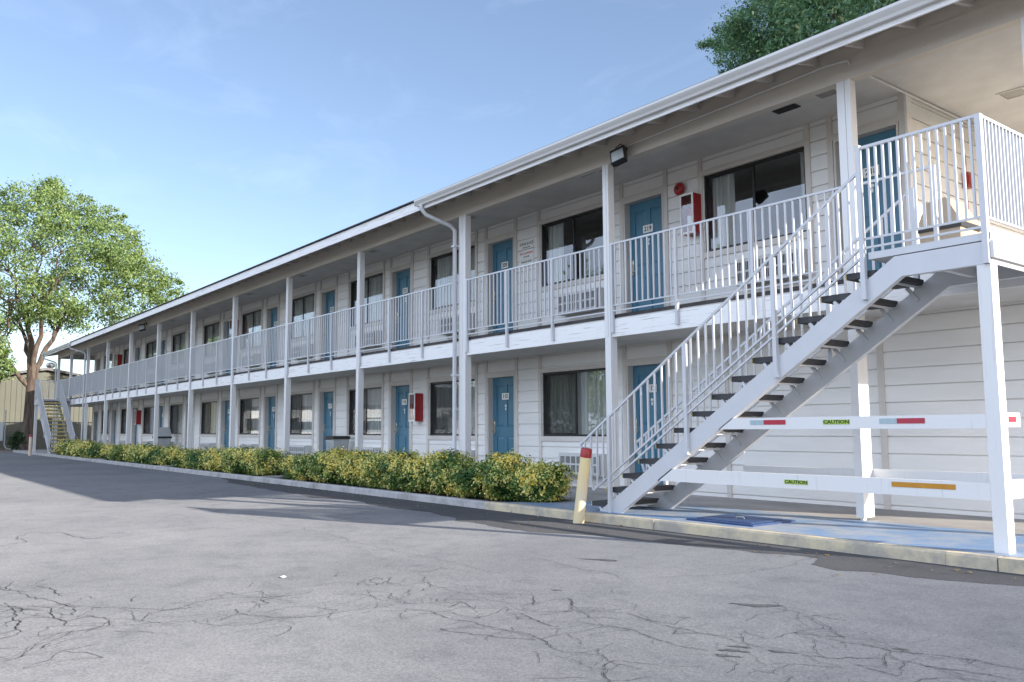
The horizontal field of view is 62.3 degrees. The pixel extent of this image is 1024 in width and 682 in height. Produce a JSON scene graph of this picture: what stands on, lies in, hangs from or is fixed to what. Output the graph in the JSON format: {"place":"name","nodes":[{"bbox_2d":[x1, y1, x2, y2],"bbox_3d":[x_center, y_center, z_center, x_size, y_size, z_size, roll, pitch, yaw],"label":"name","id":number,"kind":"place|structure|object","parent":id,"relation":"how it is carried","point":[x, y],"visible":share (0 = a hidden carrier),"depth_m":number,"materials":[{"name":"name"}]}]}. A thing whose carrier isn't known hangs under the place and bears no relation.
{"place":"outdoors","nodes":[
{"label":"outdoors","id":0,"kind":"place"},
{"bbox_2d":[0,448,52,452],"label":"dirt bed","id":1,"kind":"object","parent":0,"point":[3,450],"visible":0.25,"depth_m":48.24,"materials":[{"name":"brown soil"}]},
{"bbox_2d":[0,410,14,449],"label":"electrical cabinet","id":2,"kind":"object","parent":1,"relation":"on","point":[2,424],"visible":0.88,"depth_m":48.77,"materials":[{"name":"grey metal"}]},
{"bbox_2d":[5,430,27,450],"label":"bush","id":3,"kind":"object","parent":1,"relation":"on","point":[15,440],"visible":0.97,"depth_m":47.02,"materials":[{"name":"green plant"}]},
{"bbox_2d":[0,362,92,448],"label":"shed","id":4,"kind":"structure","parent":1,"relation":"on","point":[12,397],"depth_m":53.30,"materials":[{"name":"beige metal"}]},
{"bbox_2d":[0,173,188,449],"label":"tree","id":5,"kind":"object","parent":1,"relation":"on","point":[110,256],"visible":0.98,"depth_m":49.45,"materials":[{"name":"green plant"}]},
{"bbox_2d":[0,0,879,374],"label":"sky","id":6,"kind":"structure","parent":0,"point":[239,135],"materials":[{"name":"blue"}]},
{"bbox_2d":[0,452,1023,681],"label":"parking lot","id":7,"kind":"structure","parent":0,"point":[193,561],"depth_m":5.30,"materials":[{"name":"grey asphalt"}]},
{"bbox_2d":[28,435,31,455],"bbox_3d":[-21.619,4.697,37.995,0.131,0.980,0.131,4,-7,-38],"label":"bollard","id":8,"kind":"object","parent":7,"relation":"on","point":[30,446],"visible":0.85,"depth_m":37.95,"materials":[{"name":"beige paint"}]},
{"bbox_2d":[2,422,91,448],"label":"chain link fence","id":9,"kind":"object","parent":7,"relation":"on","point":[21,425],"visible":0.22,"depth_m":51.13,"materials":[{"name":"grey metal"}]},
{"bbox_2d":[0,502,1012,681],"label":"pavement cracks","id":10,"kind":"object","parent":7,"relation":"on","point":[762,605],"visible":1,"depth_m":4.69,"materials":[{"name":"black asphalt"}]},
{"bbox_2d":[25,458,1015,578],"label":"fallen leaves","id":11,"kind":"object","parent":7,"relation":"on","point":[538,516],"visible":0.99,"depth_m":9.73,"materials":[{"name":"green plant"}]},
{"bbox_2d":[573,448,591,523],"bbox_3d":[0.801,1.676,9.654,0.271,0.917,0.130,-6,-8,45],"label":"bollard","id":12,"kind":"object","parent":7,"relation":"on","point":[582,485],"visible":0.84,"depth_m":9.60,"materials":[{"name":"yellow paint"}]},
{"bbox_2d":[222,478,1023,585],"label":"asphalt patch","id":13,"kind":"object","parent":7,"relation":"on","point":[832,561],"visible":1,"depth_m":8.40,"materials":[{"name":"grey asphalt"}]},
{"bbox_2d":[18,450,1023,557],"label":"walkway","id":14,"kind":"structure","parent":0,"point":[971,522],"depth_m":9.85,"materials":[{"name":"concrete"}]},
{"bbox_2d":[32,379,74,453],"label":"staircase","id":15,"kind":"structure","parent":14,"relation":"on","point":[40,402],"depth_m":39.91,"materials":[{"name":"metal"}]},
{"bbox_2d":[152,427,171,447],"bbox_3d":[-13.086,3.781,31.645,0.556,1.100,0.556,4,-7,-38],"label":"trash bin","id":16,"kind":"object","parent":14,"relation":"on","point":[164,436],"visible":0.59,"depth_m":31.51,"materials":[{"name":"grey plastic"}]},
{"bbox_2d":[325,436,349,451],"bbox_3d":[-4.229,2.708,20.468,0.455,0.830,0.470,4,-7,-38],"label":"trash bin","id":17,"kind":"object","parent":14,"relation":"on","point":[332,442],"visible":0.46,"depth_m":20.34,"materials":[{"name":"grey plastic"}]},
{"bbox_2d":[41,0,1023,519],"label":"motel building","id":18,"kind":"structure","parent":14,"relation":"on","point":[757,154],"depth_m":13.08,"materials":[{"name":"paint"}]},
{"bbox_2d":[93,409,97,442],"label":"door","id":19,"kind":"structure","parent":18,"relation":"in","point":[95,410],"depth_m":43.03,"materials":[{"name":"blue paint"}]},
{"bbox_2d":[95,357,99,394],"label":"door","id":20,"kind":"structure","parent":18,"relation":"in","point":[98,358],"depth_m":43.35,"materials":[{"name":"blue paint"}]},
{"bbox_2d":[100,409,109,435],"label":"window","id":21,"kind":"structure","parent":18,"relation":"in","point":[108,415],"depth_m":41.23,"materials":[{"name":"grey metal"}]},
{"bbox_2d":[104,352,111,368],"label":"window","id":22,"kind":"structure","parent":18,"relation":"in","point":[110,364],"depth_m":41.50,"materials":[{"name":"glass"}]},
{"bbox_2d":[111,407,116,445],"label":"door","id":23,"kind":"structure","parent":18,"relation":"in","point":[113,423],"depth_m":40.07,"materials":[{"name":"blue paint"}]},
{"bbox_2d":[113,351,118,391],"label":"door","id":24,"kind":"structure","parent":18,"relation":"in","point":[117,352],"depth_m":40.38,"materials":[{"name":"blue paint"}]},
{"bbox_2d":[116,354,121,365],"bbox_3d":[-18.248,0.933,39.293,0.212,0.612,0.252,4,-7,-38],"label":"fire extinguisher cabinet","id":25,"kind":"object","parent":18,"relation":"attached to","point":[118,359],"visible":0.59,"depth_m":39.22,"materials":[{"name":"red metal"}]},
{"bbox_2d":[119,407,126,435],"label":"window","id":26,"kind":"structure","parent":18,"relation":"in","point":[123,408],"depth_m":38.67,"materials":[{"name":"grey metal"}]},
{"bbox_2d":[123,347,128,375],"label":"window","id":27,"kind":"structure","parent":18,"relation":"in","point":[125,349],"depth_m":38.97,"materials":[{"name":"grey metal"}]},
{"bbox_2d":[131,405,137,445],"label":"door","id":28,"kind":"structure","parent":18,"relation":"in","point":[134,427],"depth_m":37.10,"materials":[{"name":"blue paint"}]},
{"bbox_2d":[134,410,140,424],"bbox_3d":[-15.980,3.257,36.140,0.212,0.612,0.252,4,-7,-38],"label":"fire extinguisher cabinet","id":29,"kind":"object","parent":18,"relation":"attached to","point":[137,416],"visible":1,"depth_m":36.06,"materials":[{"name":"red metal"}]},
{"bbox_2d":[134,344,140,388],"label":"door","id":30,"kind":"structure","parent":18,"relation":"in","point":[137,348],"depth_m":37.42,"materials":[{"name":"blue paint"}]},
{"bbox_2d":[138,323,146,330],"bbox_3d":[-13.539,-0.534,31.030,0.280,0.392,0.344,4,-7,-38],"label":"flood light","id":31,"kind":"object","parent":18,"relation":"attached to","point":[142,327],"visible":1,"depth_m":30.95,"materials":[{"name":"black plastic"}]},
{"bbox_2d":[141,441,152,445],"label":"air conditioner","id":32,"kind":"object","parent":18,"relation":"attached to","point":[145,442],"visible":0.41,"depth_m":34.43,"materials":[{"name":"grey metal"}]},
{"bbox_2d":[142,405,153,435],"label":"window","id":33,"kind":"structure","parent":18,"relation":"in","point":[150,408],"depth_m":35.32,"materials":[{"name":"grey glass"}]},
{"bbox_2d":[145,338,156,371],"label":"window","id":34,"kind":"structure","parent":18,"relation":"in","point":[153,343],"depth_m":35.63,"materials":[{"name":"grey metal"}]},
{"bbox_2d":[158,403,163,426],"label":"door","id":35,"kind":"structure","parent":18,"relation":"in","point":[160,422],"depth_m":34.18,"materials":[{"name":"blue paint"}]},
{"bbox_2d":[160,337,165,384],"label":"door","id":36,"kind":"structure","parent":18,"relation":"in","point":[163,340],"depth_m":34.40,"materials":[{"name":"blue paint"}]},
{"bbox_2d":[170,442,180,448],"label":"air conditioner","id":37,"kind":"object","parent":18,"relation":"attached to","point":[175,444],"visible":0.2,"depth_m":31.44,"materials":[{"name":"grey metal"}]},
{"bbox_2d":[169,402,182,436],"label":"window","id":38,"kind":"structure","parent":18,"relation":"in","point":[178,406],"depth_m":32.35,"materials":[{"name":"grey metal"}]},
{"bbox_2d":[172,330,184,365],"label":"window","id":39,"kind":"structure","parent":18,"relation":"in","point":[180,336],"depth_m":32.64,"materials":[{"name":"black glass"}]},
{"bbox_2d":[185,400,193,446],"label":"door","id":40,"kind":"structure","parent":18,"relation":"in","point":[193,400],"depth_m":31.18,"materials":[{"name":"blue paint"}]},
{"bbox_2d":[187,328,195,379],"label":"door","id":41,"kind":"structure","parent":18,"relation":"in","point":[195,328],"depth_m":31.46,"materials":[{"name":"blue paint"}]},
{"bbox_2d":[200,443,215,450],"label":"air conditioner","id":42,"kind":"object","parent":18,"relation":"attached to","point":[203,445],"visible":0.45,"depth_m":28.61,"materials":[{"name":"grey metal"}]},
{"bbox_2d":[199,399,216,436],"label":"window","id":43,"kind":"structure","parent":18,"relation":"in","point":[211,404],"depth_m":29.40,"materials":[{"name":"grey metal"}]},
{"bbox_2d":[203,319,219,359],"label":"window","id":44,"kind":"structure","parent":18,"relation":"in","point":[213,330],"depth_m":29.68,"materials":[{"name":"black glass"}]},
{"bbox_2d":[206,362,217,373],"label":"air conditioner","id":45,"kind":"object","parent":18,"relation":"attached to","point":[209,363],"visible":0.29,"depth_m":28.86,"materials":[{"name":"grey metal"}]},
{"bbox_2d":[220,397,229,449],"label":"door","id":46,"kind":"structure","parent":18,"relation":"in","point":[225,401],"depth_m":28.22,"materials":[{"name":"blue paint"}]},
{"bbox_2d":[222,317,231,374],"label":"door","id":47,"kind":"structure","parent":18,"relation":"in","point":[226,321],"depth_m":28.53,"materials":[{"name":"blue paint"}]},
{"bbox_2d":[229,319,237,337],"bbox_3d":[-9.057,-0.386,27.550,0.212,0.612,0.252,4,-7,-38],"label":"fire extinguisher cabinet","id":48,"kind":"object","parent":18,"relation":"attached to","point":[230,328],"visible":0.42,"depth_m":27.57,"materials":[{"name":"red paint"}]},
{"bbox_2d":[238,395,258,436],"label":"window","id":49,"kind":"structure","parent":18,"relation":"in","point":[251,406],"depth_m":26.43,"materials":[{"name":"grey glass"}]},
{"bbox_2d":[240,444,257,449],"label":"air conditioner","id":50,"kind":"object","parent":18,"relation":"attached to","point":[249,445],"visible":0.32,"depth_m":25.59,"materials":[{"name":"grey metal"}]},
{"bbox_2d":[242,354,259,367],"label":"air conditioner","id":51,"kind":"object","parent":18,"relation":"attached to","point":[252,361],"visible":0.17,"depth_m":25.84,"materials":[{"name":"grey metal"}]},
{"bbox_2d":[240,306,261,352],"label":"window","id":52,"kind":"structure","parent":18,"relation":"in","point":[253,315],"depth_m":26.74,"materials":[{"name":"black glass"}]},
{"bbox_2d":[263,392,275,450],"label":"door","id":53,"kind":"structure","parent":18,"relation":"in","point":[270,398],"depth_m":25.25,"materials":[{"name":"blue paint"}]},
{"bbox_2d":[266,303,277,367],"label":"door","id":54,"kind":"structure","parent":18,"relation":"in","point":[272,310],"depth_m":25.50,"materials":[{"name":"blue paint"}]},
{"bbox_2d":[289,445,311,455],"bbox_3d":[-5.744,3.010,22.959,0.216,0.360,1.040,4,-7,-38],"label":"air conditioner","id":55,"kind":"object","parent":18,"relation":"attached to","point":[300,449],"visible":0.68,"depth_m":22.72,"materials":[{"name":"grey"}]},
{"bbox_2d":[290,390,312,437],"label":"window","id":56,"kind":"structure","parent":18,"relation":"in","point":[302,400],"depth_m":23.43,"materials":[{"name":"grey metal"}]},
{"bbox_2d":[291,344,312,359],"bbox_3d":[-5.758,0.295,23.240,0.216,0.360,1.040,4,-7,-38],"label":"air conditioner","id":57,"kind":"object","parent":18,"relation":"attached to","point":[301,354],"visible":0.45,"depth_m":23.18,"materials":[{"name":"grey metal"}]},
{"bbox_2d":[291,290,313,342],"bbox_3d":[-5.818,-0.656,23.717,0.220,1.320,1.724,4,-7,-38],"label":"window","id":58,"kind":"structure","parent":18,"relation":"in","point":[304,303],"depth_m":23.73,"materials":[{"name":"black glass"}]},
{"bbox_2d":[318,387,333,452],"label":"door","id":59,"kind":"structure","parent":18,"relation":"in","point":[326,395],"depth_m":22.29,"materials":[{"name":"blue paint"}]},
{"bbox_2d":[320,285,335,359],"bbox_3d":[-4.784,-0.341,22.319,0.178,2.155,0.880,4,-7,-38],"label":"door","id":60,"kind":"structure","parent":18,"relation":"in","point":[328,295],"depth_m":22.54,"materials":[{"name":"blue paint"}]},
{"bbox_2d":[347,384,381,438],"bbox_3d":[-3.492,1.716,20.483,0.220,1.290,1.724,4,-7,-38],"label":"window","id":61,"kind":"structure","parent":18,"relation":"in","point":[372,393],"depth_m":20.42,"materials":[{"name":"grey glass"}]},
{"bbox_2d":[349,269,382,330],"bbox_3d":[-3.507,-0.975,20.762,0.220,1.320,1.724,4,-7,-38],"label":"window","id":62,"kind":"structure","parent":18,"relation":"in","point":[373,288],"depth_m":20.70,"materials":[{"name":"grey metal"}]},
{"bbox_2d":[353,447,380,454],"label":"air conditioner","id":63,"kind":"object","parent":18,"relation":"attached to","point":[372,449],"visible":0.27,"depth_m":19.66,"materials":[{"name":"grey"}]},
{"bbox_2d":[355,330,381,348],"bbox_3d":[-3.447,-0.024,20.286,0.216,0.360,1.040,4,-7,-38],"label":"air conditioner","id":64,"kind":"object","parent":18,"relation":"attached to","point":[372,339],"visible":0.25,"depth_m":19.93,"materials":[{"name":"grey metal"}]},
{"bbox_2d":[390,380,409,456],"bbox_3d":[-2.458,1.926,19.096,0.178,2.055,0.880,4,-7,-38],"label":"door","id":65,"kind":"structure","parent":18,"relation":"in","point":[400,390],"depth_m":19.30,"materials":[{"name":"blue paint"}]},
{"bbox_2d":[391,262,410,348],"bbox_3d":[-2.472,-0.661,19.365,0.178,2.155,0.880,4,-7,-38],"label":"door","id":66,"kind":"structure","parent":18,"relation":"in","point":[401,275],"depth_m":19.56,"materials":[{"name":"blue paint"}]},
{"bbox_2d":[409,393,422,421],"bbox_3d":[-2.086,1.438,18.370,0.212,0.612,0.252,4,-7,-38],"label":"fire extinguisher cabinet","id":67,"kind":"object","parent":18,"relation":"attached to","point":[416,400],"visible":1,"depth_m":18.30,"materials":[{"name":"red metal"}]},
{"bbox_2d":[436,418,444,431],"bbox_3d":[-1.512,1.789,18.004,0.065,0.330,0.330,4,-7,-38],"label":"cushion","id":68,"kind":"object","parent":18,"relation":"attached to","point":[441,425],"visible":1,"depth_m":17.95,"materials":[{"name":"black fabric"}]},
{"bbox_2d":[428,375,474,439],"bbox_3d":[-1.180,1.396,17.528,0.220,1.290,1.724,4,-7,-38],"label":"window","id":69,"kind":"structure","parent":18,"relation":"in","point":[444,389],"depth_m":17.82,"materials":[{"name":"grey metal"}]},
{"bbox_2d":[429,241,474,314],"bbox_3d":[-1.195,-1.294,17.807,0.220,1.320,1.724,4,-7,-38],"label":"window","id":70,"kind":"structure","parent":18,"relation":"in","point":[444,258],"depth_m":18.08,"materials":[{"name":"grey metal"}]},
{"bbox_2d":[438,449,474,460],"bbox_3d":[-1.121,2.372,17.049,0.216,0.360,1.040,4,-7,-38],"label":"air conditioner","id":71,"kind":"object","parent":18,"relation":"attached to","point":[472,452],"visible":0.08,"depth_m":16.93,"materials":[{"name":"grey"}]},
{"bbox_2d":[439,313,474,335],"bbox_3d":[-1.135,-0.344,17.331,0.216,0.360,1.040,4,-7,-38],"label":"air conditioner","id":72,"kind":"object","parent":18,"relation":"attached to","point":[451,324],"visible":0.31,"depth_m":17.37,"materials":[{"name":"grey"}]},
{"bbox_2d":[486,231,513,333],"bbox_3d":[-0.161,-0.980,16.410,0.178,2.155,0.880,4,-7,-38],"label":"door","id":73,"kind":"structure","parent":18,"relation":"in","point":[500,249],"depth_m":16.59,"materials":[{"name":"blue paint"}]},
{"bbox_2d":[487,370,514,459],"bbox_3d":[-0.147,1.606,16.142,0.178,2.055,0.880,4,-7,-38],"label":"door","id":74,"kind":"structure","parent":18,"relation":"in","point":[500,384],"depth_m":16.30,"materials":[{"name":"blue paint"}]},
{"bbox_2d":[520,248,533,259],"bbox_3d":[0.273,-1.620,15.787,0.014,0.165,0.410,4,-7,-38],"label":"wall sign","id":75,"kind":"object","parent":18,"relation":"attached to","point":[527,253],"visible":1,"depth_m":15.77,"materials":[{"name":"white"}]},
{"bbox_2d":[520,239,533,250],"bbox_3d":[0.272,-1.796,15.805,0.014,0.160,0.410,4,-7,-38],"label":"wall sign","id":76,"kind":"object","parent":18,"relation":"attached to","point":[526,244],"visible":1,"depth_m":15.79,"materials":[{"name":"white"}]},
{"bbox_2d":[520,257,533,267],"bbox_3d":[0.274,-1.451,15.769,0.014,0.145,0.410,4,-7,-38],"label":"wall sign","id":77,"kind":"object","parent":18,"relation":"attached to","point":[527,261],"visible":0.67,"depth_m":15.76,"materials":[{"name":"white"}]},
{"bbox_2d":[539,202,603,291],"bbox_3d":[1.114,-1.613,14.851,0.215,1.320,1.724,4,-7,-38],"label":"window","id":78,"kind":"structure","parent":18,"relation":"in","point":[555,224],"depth_m":15.25,"materials":[{"name":"grey metal"}]},
{"bbox_2d":[541,363,606,441],"bbox_3d":[1.131,1.077,14.574,0.220,1.290,1.724,4,-7,-38],"label":"window","id":79,"kind":"structure","parent":18,"relation":"in","point":[577,396],"depth_m":14.61,"materials":[{"name":"glass"}]},
{"bbox_2d":[558,287,603,315],"bbox_3d":[1.176,-0.663,14.376,0.216,0.360,1.040,4,-7,-38],"label":"air conditioner","id":80,"kind":"object","parent":18,"relation":"attached to","point":[583,300],"visible":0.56,"depth_m":14.24,"materials":[{"name":"grey metal"}]},
{"bbox_2d":[559,453,606,476],"bbox_3d":[1.191,2.053,14.095,0.216,0.360,1.040,4,-7,-38],"label":"air conditioner","id":81,"kind":"object","parent":18,"relation":"attached to","point":[571,459],"visible":0.5,"depth_m":14.07,"materials":[{"name":"grey"}]},
{"bbox_2d":[610,144,627,166],"bbox_3d":[1.515,-2.607,11.838,0.284,0.392,0.297,-4,-7,32],"label":"flood light","id":82,"kind":"object","parent":18,"relation":"attached to","point":[618,156],"visible":1,"depth_m":11.74,"materials":[{"name":"black plastic"}]},
{"bbox_2d":[622,186,665,312],"bbox_3d":[2.151,-1.299,13.455,0.178,2.155,0.880,4,-7,-38],"label":"door","id":83,"kind":"structure","parent":18,"relation":"in","point":[643,214],"depth_m":13.56,"materials":[{"name":"blue paint"}]},
{"bbox_2d":[625,356,669,485],"bbox_3d":[2.165,1.287,13.187,0.178,2.055,0.880,4,-7,-38],"label":"door","id":84,"kind":"structure","parent":18,"relation":"in","point":[638,369],"depth_m":13.36,"materials":[{"name":"blue paint"}]},
{"bbox_2d":[674,182,684,195],"bbox_3d":[2.540,-2.282,12.840,0.120,0.250,0.210,4,-7,-38],"label":"fire alarm bell","id":85,"kind":"object","parent":18,"relation":"attached to","point":[679,188],"visible":0.98,"depth_m":12.80,"materials":[{"name":"red paint"}]},
{"bbox_2d":[679,191,701,236],"bbox_3d":[2.658,-1.874,12.563,0.212,0.612,0.252,4,-7,-38],"label":"fire extinguisher cabinet","id":86,"kind":"object","parent":18,"relation":"attached to","point":[687,199],"visible":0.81,"depth_m":12.52,"materials":[{"name":"red metal"}]},
{"bbox_2d":[687,203,691,230],"bbox_3d":[2.666,-1.834,12.558,0.133,0.494,0.133,-1,-6,7],"label":"fire extinguisher","id":87,"kind":"object","parent":86,"relation":"in","point":[689,216],"visible":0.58,"depth_m":12.52,"materials":[{"name":"red paint"}]},
{"bbox_2d":[701,140,806,258],"bbox_3d":[3.426,-1.933,11.897,0.215,1.320,1.724,4,-7,-38],"label":"window","id":88,"kind":"structure","parent":18,"relation":"in","point":[722,176],"depth_m":12.26,"materials":[{"name":"grey metal"}]},
{"bbox_2d":[736,248,808,286],"bbox_3d":[3.488,-0.982,11.422,0.216,0.360,1.040,4,-7,-38],"label":"air conditioner","id":89,"kind":"object","parent":18,"relation":"attached to","point":[746,269],"visible":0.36,"depth_m":11.27,"materials":[{"name":"grey"}]},
{"bbox_2d":[813,88,836,99],"bbox_3d":[3.764,-2.978,10.159,0.300,0.012,0.300,4,-7,-38],"label":"ceiling light","id":90,"kind":"object","parent":18,"relation":"attached to","point":[826,94],"visible":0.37,"depth_m":10.21,"materials":[{"name":"paint"}]},
{"bbox_2d":[832,115,904,279],"bbox_3d":[4.462,-1.618,10.501,0.178,2.155,0.880,4,-7,-38],"label":"door","id":91,"kind":"structure","parent":18,"relation":"in","point":[886,128],"depth_m":10.50,"materials":[{"name":"blue paint"}]},
{"bbox_2d":[962,157,971,208],"bbox_3d":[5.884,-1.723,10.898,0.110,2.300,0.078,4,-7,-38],"label":"pull station","id":92,"kind":"object","parent":18,"relation":"attached to","point":[968,180],"visible":0.27,"depth_m":10.90,"materials":[{"name":"red paint"}]},
{"bbox_2d":[996,86,1023,100],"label":"ceiling light","id":93,"kind":"object","parent":18,"relation":"attached to","point":[1012,93],"visible":1,"depth_m":10.21,"materials":[{"name":"paint"}]},
{"bbox_2d":[505,502,1023,557],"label":"painted walkway strip","id":94,"kind":"object","parent":14,"relation":"on","point":[967,540],"visible":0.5,"depth_m":8.12,"materials":[{"name":"blue paint"}]},
{"bbox_2d":[686,514,795,526],"bbox_3d":[2.386,1.856,8.852,0.720,0.048,0.840,4,-7,-38],"label":"painted symbol","id":95,"kind":"object","parent":94,"relation":"on","point":[742,520],"visible":1,"depth_m":8.74,"materials":[{"name":"paint"}]},
{"bbox_2d":[579,112,1023,553],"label":"staircase","id":96,"kind":"structure","parent":14,"relation":"on","point":[986,259],"depth_m":7.83,"materials":[{"name":"metal"}]},
{"bbox_2d":[918,197,980,243],"bbox_3d":[4.934,-1.095,9.545,0.497,0.982,0.497,4,-7,-38],"label":"chair","id":97,"kind":"object","parent":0,"point":[953,227],"visible":0.38,"depth_m":9.40,"materials":[{"name":"beige plastic"}]},
{"label":"ground","id":98,"kind":"structure","parent":0,"visible":0},
{"bbox_2d":[13,450,485,508],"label":"kerb","id":99,"kind":"structure","parent":98,"relation":"on","point":[464,502],"depth_m":15.64,"materials":[{"name":"concrete"}]},
{"bbox_2d":[64,455,556,503],"bbox_3d":[-9.368,3.583,23.808,0.928,0.095,32.080,4,-7,-38],"label":"planting bed","id":100,"kind":"object","parent":98,"relation":"on","point":[459,496],"visible":0.05,"depth_m":13.93,"materials":[{"name":"soil"}]},
{"bbox_2d":[54,437,111,458],"bbox_3d":[-16.945,4.202,33.455,1.277,0.817,7.745,4,-7,-38],"label":"hedge","id":101,"kind":"object","parent":100,"relation":"on","point":[85,449],"visible":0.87,"depth_m":32.39,"materials":[{"name":"green plant"}]},
{"bbox_2d":[101,442,183,464],"bbox_3d":[-11.910,3.559,27.092,1.231,0.702,7.466,4,-7,-38],"label":"hedge","id":102,"kind":"object","parent":100,"relation":"on","point":[152,454],"visible":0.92,"depth_m":25.89,"materials":[{"name":"green plant"}]},
{"bbox_2d":[167,442,290,475],"bbox_3d":[-7.176,2.877,21.011,1.181,0.739,6.888,4,-7,-38],"label":"hedge","id":103,"kind":"object","parent":100,"relation":"on","point":[251,461],"visible":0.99,"depth_m":19.68,"materials":[{"name":"green plant"}]},
{"bbox_2d":[274,446,577,502],"bbox_3d":[-2.071,2.160,14.508,1.165,0.759,8.743,4,-7,-38],"label":"hedge","id":104,"kind":"object","parent":100,"relation":"on","point":[511,476],"visible":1,"depth_m":12.89,"materials":[{"name":"green plant"}]},
{"bbox_2d":[484,501,1002,570],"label":"kerb","id":105,"kind":"structure","parent":98,"relation":"on","point":[950,557],"depth_m":7.76,"materials":[{"name":"yellow paint"}]},
{"bbox_2d":[695,0,898,74],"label":"tree","id":106,"kind":"object","parent":98,"relation":"on","point":[795,21],"visible":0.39,"depth_m":29.08,"materials":[{"name":"green plant"}]},
{"bbox_2d":[998,556,1023,574],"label":"kerb","id":107,"kind":"structure","parent":98,"relation":"on","point":[1008,564],"depth_m":6.22,"materials":[{"name":"yellow paint"}]}
]}

